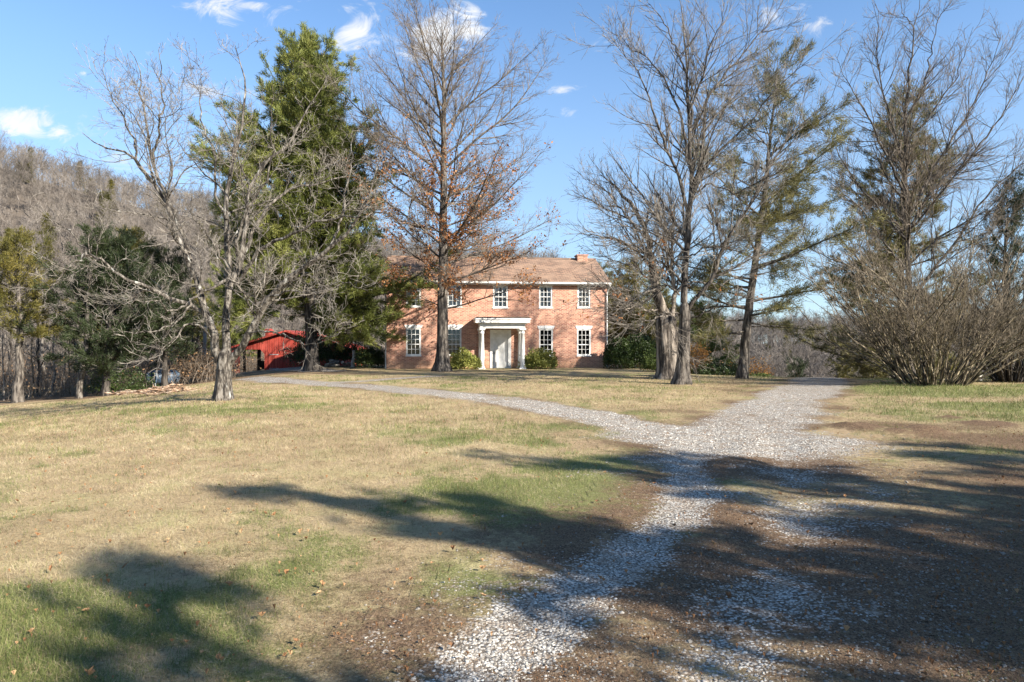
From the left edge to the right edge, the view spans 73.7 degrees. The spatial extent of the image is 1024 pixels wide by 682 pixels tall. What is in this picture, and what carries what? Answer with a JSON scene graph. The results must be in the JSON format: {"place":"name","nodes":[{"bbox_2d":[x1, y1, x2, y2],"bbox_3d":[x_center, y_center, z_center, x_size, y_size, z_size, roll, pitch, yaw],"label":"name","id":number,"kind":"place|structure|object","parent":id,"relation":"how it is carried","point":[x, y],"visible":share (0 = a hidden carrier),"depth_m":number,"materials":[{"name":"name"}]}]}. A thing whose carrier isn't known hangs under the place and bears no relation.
{"place":"outdoors","nodes":[
{"label":"outdoors","id":0,"kind":"place"},
{"bbox_2d":[325,359,350,366],"bbox_3d":[-12.047,1.542,47.552,1.897,0.551,1.848,0,0,0],"label":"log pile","id":1,"kind":"object","parent":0,"point":[332,363],"visible":1,"depth_m":47.40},
{"bbox_2d":[0,167,1023,681],"bbox_3d":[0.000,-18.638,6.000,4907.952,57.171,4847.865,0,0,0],"label":"ground","id":2,"kind":"structure","parent":0,"point":[504,529],"depth_m":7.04,"materials":[{"name":"beige plant"}]},
{"bbox_2d":[0,325,15,400],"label":"slim tree","id":3,"kind":"object","parent":2,"relation":"on","point":[2,366],"visible":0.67,"depth_m":39.93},
{"bbox_2d":[4,286,27,391],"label":"slim tree","id":4,"kind":"object","parent":2,"relation":"on","point":[11,352],"visible":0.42,"depth_m":47.99,"materials":[{"name":"brown plant"}]},
{"bbox_2d":[0,308,36,369],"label":"slim tree","id":5,"kind":"object","parent":2,"relation":"on","point":[23,345],"visible":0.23,"depth_m":57.93,"materials":[{"name":"brown plant"}]},
{"bbox_2d":[11,336,46,397],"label":"slim tree","id":6,"kind":"object","parent":2,"relation":"on","point":[32,365],"visible":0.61,"depth_m":41.01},
{"bbox_2d":[11,310,51,395],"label":"slim tree","id":7,"kind":"object","parent":2,"relation":"on","point":[37,347],"visible":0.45,"depth_m":42.90,"materials":[{"name":"brown plant"}]},
{"bbox_2d":[0,225,72,402],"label":"cedar tree","id":8,"kind":"object","parent":2,"relation":"on","point":[12,244],"visible":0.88,"depth_m":36.31,"materials":[{"name":"green plant"}]},
{"bbox_2d":[32,264,52,382],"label":"slim tree","id":9,"kind":"object","parent":2,"relation":"on","point":[42,344],"visible":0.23,"depth_m":51.86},
{"bbox_2d":[37,322,58,395],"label":"slim tree","id":10,"kind":"object","parent":2,"relation":"on","point":[54,370],"visible":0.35,"depth_m":42.05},
{"bbox_2d":[41,312,67,369],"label":"slim tree","id":11,"kind":"object","parent":2,"relation":"on","point":[56,347],"visible":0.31,"depth_m":65.87,"materials":[{"name":"green plant"}]},
{"bbox_2d":[47,319,69,391],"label":"slim tree","id":12,"kind":"object","parent":2,"relation":"on","point":[64,358],"visible":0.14,"depth_m":45.96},
{"bbox_2d":[59,339,75,395],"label":"slim tree","id":13,"kind":"object","parent":2,"relation":"on","point":[69,393],"visible":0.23,"depth_m":40.97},
{"bbox_2d":[74,226,108,398],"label":"pale trunk tree","id":14,"kind":"object","parent":2,"relation":"on","point":[79,385],"visible":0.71,"depth_m":36.19,"materials":[{"name":"grey plant"}]},
{"bbox_2d":[8,219,182,395],"bbox_3d":[-22.569,-1.890,37.182,8.122,10.095,8.715,0,0,-36],"label":"cedar tree","id":15,"kind":"object","parent":2,"relation":"on","point":[102,350],"visible":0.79,"depth_m":36.65,"materials":[{"name":"green plant"}]},
{"bbox_2d":[83,365,159,395],"bbox_3d":[-21.968,2.122,38.215,4.659,1.845,2.235,0,0,0],"label":"undergrowth bush","id":16,"kind":"object","parent":2,"relation":"on","point":[118,385],"visible":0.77,"depth_m":38.02,"materials":[{"name":"green plant"}]},
{"bbox_2d":[62,225,193,382],"bbox_3d":[-28.197,-2.701,50.145,8.473,11.887,8.638,0,0,-29],"label":"cedar tree","id":17,"kind":"object","parent":2,"relation":"on","point":[138,244],"visible":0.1,"depth_m":49.91,"materials":[{"name":"green plant"}]},
{"bbox_2d":[0,339,262,400],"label":"undergrowth","id":18,"kind":"object","parent":2,"relation":"on","point":[59,379],"visible":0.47,"depth_m":42.71,"materials":[{"name":"brown plant"}]},
{"bbox_2d":[103,381,212,395],"bbox_3d":[-13.971,1.936,27.932,4.717,0.554,2.309,0,0,0],"label":"brush pile","id":19,"kind":"object","parent":2,"relation":"on","point":[162,390],"visible":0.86,"depth_m":27.62,"materials":[{"name":"brown wood"}]},
{"bbox_2d":[146,368,180,385],"bbox_3d":[-20.931,2.243,41.000,1.900,1.295,0.840,0,0,-35],"label":"propane tank","id":20,"kind":"object","parent":2,"relation":"on","point":[174,378],"visible":0.5,"depth_m":40.66,"materials":[{"name":"metal"}]},
{"bbox_2d":[108,243,221,386],"bbox_3d":[-19.574,-1.456,38.968,5.127,8.635,5.814,0,0,0],"label":"cedar tree","id":21,"kind":"object","parent":2,"relation":"on","point":[176,265],"visible":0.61,"depth_m":39.28,"materials":[{"name":"green plant"}]},
{"bbox_2d":[168,342,216,383],"bbox_3d":[-19.335,1.269,42.066,3.398,2.734,2.884,0,0,-30],"label":"undergrowth bush","id":22,"kind":"object","parent":2,"relation":"on","point":[193,369],"visible":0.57,"depth_m":41.63,"materials":[{"name":"brown plant"}]},
{"bbox_2d":[183,292,202,348],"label":"slim tree","id":23,"kind":"object","parent":2,"relation":"on","point":[192,332],"visible":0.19,"depth_m":58.09,"materials":[{"name":"green plant"}]},
{"bbox_2d":[167,278,233,358],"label":"cedar tree","id":24,"kind":"object","parent":2,"relation":"on","point":[199,333],"visible":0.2,"depth_m":59.84,"materials":[{"name":"green plant"}]},
{"bbox_2d":[202,323,206,357],"bbox_3d":[-23.448,0.699,52.000,0.460,4.412,0.280,0,0,0],"label":"wooden pole","id":25,"kind":"object","parent":2,"relation":"on","point":[205,337],"visible":0.28,"depth_m":51.90,"materials":[{"name":"grey wood"}]},
{"bbox_2d":[210,295,221,359],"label":"slim tree","id":26,"kind":"object","parent":2,"relation":"on","point":[212,315],"visible":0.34,"depth_m":59.95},
{"bbox_2d":[10,30,426,401],"bbox_3d":[-7.973,-3.898,19.630,10.702,11.506,5.500,0,0,0],"label":"bare tree","id":27,"kind":"object","parent":2,"relation":"on","point":[225,358],"visible":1,"depth_m":19.59,"materials":[{"name":"grey plant"}]},
{"bbox_2d":[184,257,264,357],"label":"pine tree","id":28,"kind":"object","parent":2,"relation":"on","point":[235,335],"visible":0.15,"depth_m":65.29,"materials":[{"name":"green plant"}]},
{"bbox_2d":[200,336,263,372],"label":"undergrowth","id":29,"kind":"object","parent":2,"relation":"on","point":[254,366],"visible":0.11,"depth_m":68.47,"materials":[{"name":"brown plant"}]},
{"bbox_2d":[231,328,359,372],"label":"red barn","id":30,"kind":"structure","parent":2,"relation":"on","point":[270,346],"depth_m":57.00,"materials":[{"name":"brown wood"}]},
{"bbox_2d":[268,351,278,369],"bbox_3d":[-19.866,1.709,56.965,0.900,1.700,0.030,0,0,0],"label":"barn door","id":31,"kind":"structure","parent":30,"relation":"in","point":[273,360],"depth_m":56.95,"materials":[{"name":"red wood"}]},
{"bbox_2d":[278,324,364,366],"bbox_3d":[-13.770,0.209,49.866,7.174,3.458,3.316,0,0,0],"label":"evergreen shrub","id":32,"kind":"object","parent":2,"relation":"on","point":[325,351],"visible":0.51,"depth_m":49.52,"materials":[{"name":"green plant"}]},
{"bbox_2d":[186,19,460,370],"bbox_3d":[-12.097,-9.104,42.214,18.156,22.221,17.808,0,0,0],"label":"pine tree","id":33,"kind":"object","parent":2,"relation":"on","point":[287,110],"visible":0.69,"depth_m":40.08,"materials":[{"name":"green plant"}]},
{"bbox_2d":[351,350,355,366],"bbox_3d":[-11.052,1.288,47.500,0.346,1.278,0.340,0,0,0],"label":"tree stump","id":34,"kind":"object","parent":2,"relation":"on","point":[353,358],"visible":0.78,"depth_m":47.40,"materials":[{"name":"grey wood"}]},
{"bbox_2d":[354,344,384,367],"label":"evergreen shrub","id":35,"kind":"object","parent":2,"relation":"on","point":[370,357],"visible":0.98,"depth_m":46.08,"materials":[{"name":"green plant"}]},
{"bbox_2d":[1,146,848,376],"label":"evergreens","id":36,"kind":"object","parent":2,"relation":"on","point":[108,195],"visible":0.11,"depth_m":120.89,"materials":[{"name":"green plant"}]},
{"bbox_2d":[291,0,565,371],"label":"oak tree","id":37,"kind":"object","parent":2,"relation":"on","point":[446,242],"visible":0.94,"depth_m":39.78,"materials":[{"name":"brown plant"}]},
{"bbox_2d":[449,346,483,369],"bbox_3d":[-2.966,1.113,44.296,2.508,1.581,1.862,0,0,20],"label":"clipped bush","id":38,"kind":"object","parent":2,"relation":"on","point":[464,359],"visible":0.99,"depth_m":43.80,"materials":[{"name":"green plant"}]},
{"bbox_2d":[383,254,611,368],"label":"brick house","id":39,"kind":"structure","parent":2,"relation":"on","point":[493,332],"depth_m":46.08,"materials":[{"name":"brown brick"}]},
{"bbox_2d":[406,285,420,307],"bbox_3d":[-6.526,-3.075,45.259,1.223,1.720,0.220,0,0,-6],"label":"window","id":40,"kind":"structure","parent":39,"relation":"in","point":[415,305],"depth_m":45.27,"materials":[{"name":"white paint"}]},
{"bbox_2d":[404,324,422,357],"bbox_3d":[-6.525,0.004,45.244,1.223,2.224,0.190,0,0,-6],"label":"window","id":41,"kind":"structure","parent":39,"relation":"in","point":[413,326],"depth_m":45.21,"materials":[{"name":"white paint"}]},
{"bbox_2d":[448,285,461,307],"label":"window","id":42,"kind":"structure","parent":39,"relation":"in","point":[451,303],"depth_m":45.58,"materials":[{"name":"white paint"}]},
{"bbox_2d":[448,324,462,357],"bbox_3d":[-3.868,0.004,45.547,1.237,2.236,0.190,0,0,-6],"label":"window","id":43,"kind":"structure","parent":39,"relation":"in","point":[453,326],"depth_m":45.52,"materials":[{"name":"white paint"}]},
{"bbox_2d":[491,283,508,308],"bbox_3d":[-0.777,-3.035,45.915,1.252,1.708,0.220,0,0,-6],"label":"window","id":44,"kind":"structure","parent":39,"relation":"in","point":[496,302],"depth_m":45.92,"materials":[{"name":"white paint"}]},
{"bbox_2d":[493,333,507,367],"bbox_3d":[-0.785,0.662,45.974,1.017,2.356,0.100,0,0,-7],"label":"door","id":45,"kind":"structure","parent":39,"relation":"in","point":[500,340],"depth_m":45.96,"materials":[{"name":"white paint"}]},
{"bbox_2d":[538,285,552,308],"bbox_3d":[2.280,-3.058,46.263,1.165,1.719,0.220,0,0,-6],"label":"window","id":46,"kind":"structure","parent":39,"relation":"in","point":[542,296],"depth_m":46.31,"materials":[{"name":"white paint"}]},
{"bbox_2d":[538,325,554,351],"bbox_3d":[2.298,0.039,46.250,1.199,2.197,0.190,0,0,-6],"label":"window","id":47,"kind":"structure","parent":39,"relation":"in","point":[545,327],"depth_m":46.23,"materials":[{"name":"white paint"}]},
{"bbox_2d":[576,284,590,308],"bbox_3d":[4.900,-3.077,46.562,1.142,1.729,0.220,0,0,-6],"label":"window","id":48,"kind":"structure","parent":39,"relation":"in","point":[579,292],"depth_m":46.58,"materials":[{"name":"white paint"}]},
{"bbox_2d":[576,325,592,357],"bbox_3d":[4.898,0.039,46.546,1.212,2.209,0.190,0,0,-7],"label":"window","id":49,"kind":"structure","parent":39,"relation":"in","point":[583,327],"depth_m":46.52,"materials":[{"name":"white paint"}]},
{"bbox_2d":[0,131,1023,377],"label":"wood","id":50,"kind":"object","parent":2,"relation":"on","point":[64,175],"visible":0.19,"depth_m":127.92,"materials":[{"name":"brown plant"}]},
{"bbox_2d":[0,372,1023,681],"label":"fallen leaves","id":51,"kind":"object","parent":2,"relation":"on","point":[220,656],"depth_m":4.77,"materials":[{"name":"brown plant"}]},
{"bbox_2d":[517,346,557,368],"bbox_3d":[1.683,1.109,44.869,2.750,1.596,2.102,0,0,0],"label":"clipped bush","id":52,"kind":"object","parent":2,"relation":"on","point":[541,359],"visible":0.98,"depth_m":44.36,"materials":[{"name":"green plant"}]},
{"bbox_2d":[597,258,618,341],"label":"pine tree","id":53,"kind":"object","parent":2,"relation":"on","point":[606,273],"visible":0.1,"depth_m":61.72,"materials":[{"name":"green plant"}]},
{"bbox_2d":[602,335,635,368],"bbox_3d":[7.118,0.746,45.210,2.369,2.370,2.095,0,0,0],"label":"evergreen shrub","id":54,"kind":"object","parent":2,"relation":"on","point":[615,356],"visible":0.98,"depth_m":44.68,"materials":[{"name":"green plant"}]},
{"bbox_2d":[607,256,655,364],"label":"cedar tree","id":55,"kind":"object","parent":2,"relation":"on","point":[629,330],"visible":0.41,"depth_m":50.42,"materials":[{"name":"green plant"}]},
{"bbox_2d":[621,333,655,368],"bbox_3d":[8.520,0.660,45.517,2.965,2.522,2.263,0,0,0],"label":"evergreen shrub","id":56,"kind":"object","parent":2,"relation":"on","point":[641,345],"visible":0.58,"depth_m":44.96,"materials":[{"name":"green plant"}]},
{"bbox_2d":[559,150,730,379],"bbox_3d":[5.784,-3.592,30.721,7.872,10.879,6.811,0,0,0],"label":"gnarled tree","id":57,"kind":"object","parent":2,"relation":"on","point":[665,368],"visible":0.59,"depth_m":30.05,"materials":[{"name":"grey plant"}]},
{"bbox_2d":[640,343,655,371],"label":"leafy shrub","id":58,"kind":"object","parent":2,"relation":"on","point":[649,361],"visible":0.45,"depth_m":39.79,"materials":[{"name":"green plant"}]},
{"bbox_2d":[634,267,680,369],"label":"cedar tree","id":59,"kind":"object","parent":2,"relation":"on","point":[665,291],"visible":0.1,"depth_m":53.79,"materials":[{"name":"green plant"}]},
{"bbox_2d":[690,340,713,372],"bbox_3d":[11.012,1.055,40.020,1.886,2.278,1.686,0,0,41],"label":"autumn bush","id":60,"kind":"object","parent":2,"relation":"on","point":[700,351],"visible":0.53,"depth_m":39.81,"materials":[{"name":"orange plant"}]},
{"bbox_2d":[540,0,872,385],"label":"bare tree","id":61,"kind":"object","parent":2,"relation":"on","point":[682,375],"visible":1,"depth_m":26.48,"materials":[{"name":"grey plant"}]},
{"bbox_2d":[690,358,737,375],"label":"juniper","id":62,"kind":"object","parent":2,"relation":"on","point":[725,370],"visible":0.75,"depth_m":38.16,"materials":[{"name":"green plant"}]},
{"bbox_2d":[679,295,750,373],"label":"pine tree","id":63,"kind":"object","parent":2,"relation":"on","point":[713,346],"visible":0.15,"depth_m":43.54,"materials":[{"name":"green plant"}]},
{"bbox_2d":[749,372,772,376],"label":"juniper","id":64,"kind":"object","parent":2,"relation":"on","point":[762,375],"visible":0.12,"depth_m":37.23,"materials":[{"name":"green plant"}]},
{"bbox_2d":[749,355,774,374],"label":"autumn bush","id":65,"kind":"object","parent":2,"relation":"on","point":[759,368],"visible":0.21,"depth_m":39.88,"materials":[{"name":"orange plant"}]},
{"bbox_2d":[649,32,886,378],"bbox_3d":[11.464,-6.130,30.303,10.131,16.044,9.638,0,0,43],"label":"pine tree","id":66,"kind":"object","parent":2,"relation":"on","point":[773,216],"visible":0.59,"depth_m":30.30,"materials":[{"name":"green plant"}]},
{"bbox_2d":[690,343,890,378],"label":"undergrowth","id":67,"kind":"object","parent":2,"relation":"on","point":[770,367],"visible":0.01,"depth_m":41.26,"materials":[{"name":"brown plant"}]},
{"bbox_2d":[784,355,810,376],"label":"evergreen tree","id":68,"kind":"object","parent":2,"relation":"on","point":[800,367],"visible":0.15,"depth_m":54.89,"materials":[{"name":"green plant"}]},
{"bbox_2d":[831,361,855,377],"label":"evergreen tree","id":69,"kind":"object","parent":2,"relation":"on","point":[841,375],"visible":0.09,"depth_m":49.67,"materials":[{"name":"green plant"}]},
{"bbox_2d":[847,343,881,378],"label":"evergreen tree","id":70,"kind":"object","parent":2,"relation":"on","point":[871,374],"visible":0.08,"depth_m":46.98,"materials":[{"name":"green plant"}]},
{"bbox_2d":[783,77,1008,379],"bbox_3d":[22.114,-5.526,39.718,11.215,19.012,9.632,0,0,-36],"label":"cedar tree","id":71,"kind":"object","parent":2,"relation":"on","point":[900,241],"visible":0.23,"depth_m":38.62,"materials":[{"name":"green plant"}]},
{"bbox_2d":[770,0,1023,378],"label":"bare tree","id":72,"kind":"object","parent":2,"relation":"on","point":[904,156],"visible":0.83,"depth_m":32.61,"materials":[{"name":"grey plant"}]},
{"bbox_2d":[775,196,1023,385],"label":"bare shrub","id":73,"kind":"object","parent":2,"relation":"on","point":[925,374],"visible":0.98,"depth_m":25.79,"materials":[{"name":"plant"}]},
{"bbox_2d":[944,351,969,378],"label":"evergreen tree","id":74,"kind":"object","parent":2,"relation":"on","point":[954,358],"visible":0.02,"depth_m":59.89,"materials":[{"name":"green plant"}]},
{"bbox_2d":[921,239,1023,382],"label":"bare shrub","id":75,"kind":"object","parent":2,"relation":"on","point":[1008,375],"visible":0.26,"depth_m":28.18,"materials":[{"name":"brown plant"}]},
{"bbox_2d":[949,168,1023,379],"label":"cedar tree","id":76,"kind":"object","parent":2,"relation":"on","point":[1011,223],"visible":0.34,"depth_m":39.95,"materials":[{"name":"green plant"}]},
{"bbox_2d":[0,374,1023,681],"bbox_3d":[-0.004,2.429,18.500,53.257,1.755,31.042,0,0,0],"label":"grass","id":77,"kind":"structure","parent":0,"point":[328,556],"depth_m":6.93,"materials":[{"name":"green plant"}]},
{"bbox_2d":[0,0,1023,343],"label":"sky","id":78,"kind":"structure","parent":0,"point":[38,54],"materials":[{"name":"blue"}]},
{"bbox_2d":[219,367,1023,681],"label":"gravel driveway","id":79,"kind":"structure","parent":0,"point":[816,387],"depth_m":5.12,"materials":[{"name":"grey gravel"}]}
]}

